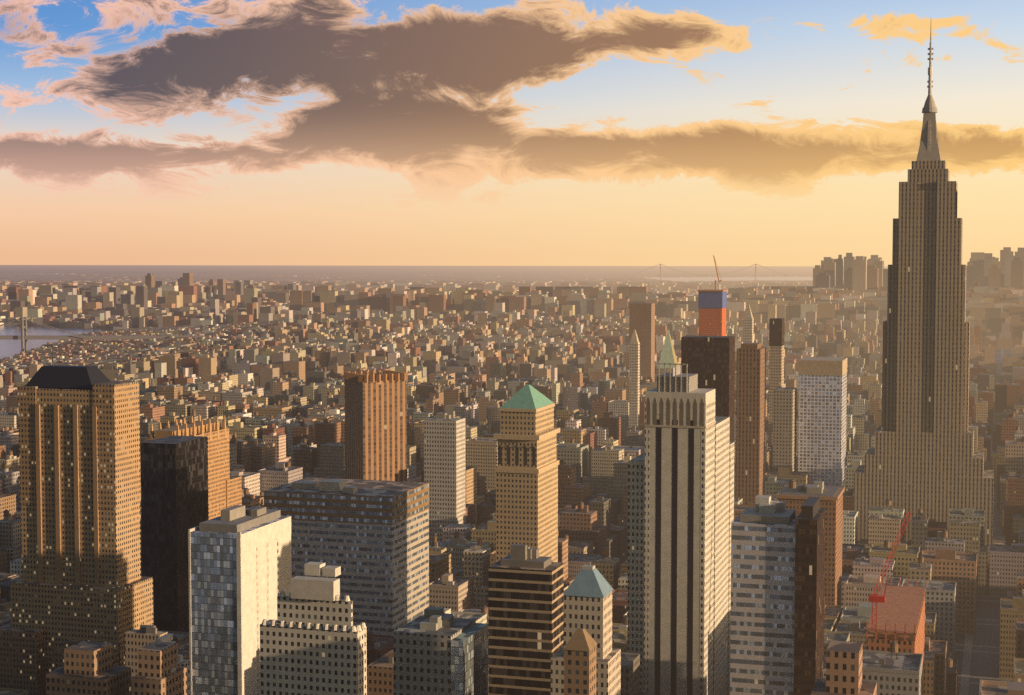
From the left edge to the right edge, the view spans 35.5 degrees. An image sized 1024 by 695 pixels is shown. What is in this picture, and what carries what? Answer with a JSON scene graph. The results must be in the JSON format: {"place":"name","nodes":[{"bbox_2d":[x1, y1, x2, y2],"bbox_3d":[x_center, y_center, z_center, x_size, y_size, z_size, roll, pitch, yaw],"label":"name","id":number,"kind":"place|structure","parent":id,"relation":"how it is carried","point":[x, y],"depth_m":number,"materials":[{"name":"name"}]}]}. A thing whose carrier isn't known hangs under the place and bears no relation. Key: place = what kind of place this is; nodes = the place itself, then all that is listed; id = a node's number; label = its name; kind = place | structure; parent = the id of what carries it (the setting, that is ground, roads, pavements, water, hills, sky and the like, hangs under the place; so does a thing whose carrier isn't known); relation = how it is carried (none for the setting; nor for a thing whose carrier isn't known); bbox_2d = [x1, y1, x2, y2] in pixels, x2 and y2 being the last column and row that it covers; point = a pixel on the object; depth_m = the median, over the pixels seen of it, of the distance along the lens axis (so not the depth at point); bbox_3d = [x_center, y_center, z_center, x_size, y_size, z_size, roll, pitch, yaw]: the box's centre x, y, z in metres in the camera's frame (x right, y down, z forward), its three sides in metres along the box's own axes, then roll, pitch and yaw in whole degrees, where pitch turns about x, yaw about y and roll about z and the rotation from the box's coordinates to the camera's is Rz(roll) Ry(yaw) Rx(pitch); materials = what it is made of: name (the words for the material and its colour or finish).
{"place":"outdoors","nodes":[
{"label":"outdoors","id":0,"kind":"place"},
{"bbox_2d":[0,277,843,358],"bbox_3d":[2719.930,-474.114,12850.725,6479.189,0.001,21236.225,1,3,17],"label":"water","id":1,"kind":"structure","parent":0,"point":[9,348],"depth_m":5491.92,"materials":[{"name":"grey liquid"}]},
{"bbox_2d":[0,265,1011,694],"bbox_3d":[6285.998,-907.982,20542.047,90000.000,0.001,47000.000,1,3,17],"label":"ground","id":2,"kind":"structure","parent":0,"point":[262,269],"depth_m":30409.37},
{"bbox_2d":[0,264,788,350],"bbox_3d":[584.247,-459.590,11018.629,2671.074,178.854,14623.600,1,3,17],"label":"bridges","id":3,"kind":"structure","parent":2,"relation":"on","point":[23,337],"depth_m":4259.30,"materials":[{"name":"grey metal"}]},
{"bbox_2d":[0,255,925,694],"bbox_3d":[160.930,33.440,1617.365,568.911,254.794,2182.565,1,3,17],"label":"skyscrapers","id":4,"kind":"structure","parent":2,"relation":"on","point":[306,585],"depth_m":804.07,"materials":[{"name":"brown concrete"}]},
{"bbox_2d":[854,29,1005,575],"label":"skyscraper","id":5,"kind":"structure","parent":2,"relation":"on","point":[925,457],"depth_m":1274.53,"materials":[{"name":"brown stone"}]},
{"bbox_2d":[0,273,1023,694],"bbox_3d":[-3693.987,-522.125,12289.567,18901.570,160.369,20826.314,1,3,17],"label":"city buildings","id":6,"kind":"structure","parent":0,"point":[476,351],"depth_m":2286.16,"materials":[{"name":"brown concrete"}]},
{"bbox_2d":[0,0,1023,265],"label":"sky","id":7,"kind":"structure","parent":0,"point":[133,132],"materials":[{"name":"orange"}]},
{"bbox_2d":[96,328,1013,694],"bbox_3d":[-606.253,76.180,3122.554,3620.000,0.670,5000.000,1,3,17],"label":"street","id":8,"kind":"structure","parent":0,"point":[980,648],"depth_m":1046.56,"materials":[{"name":"grey asphalt"}]},
{"bbox_2d":[97,247,1023,297],"bbox_3d":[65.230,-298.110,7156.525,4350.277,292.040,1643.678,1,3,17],"label":"distant buildings","id":9,"kind":"structure","parent":0,"point":[982,269],"depth_m":6302.25,"materials":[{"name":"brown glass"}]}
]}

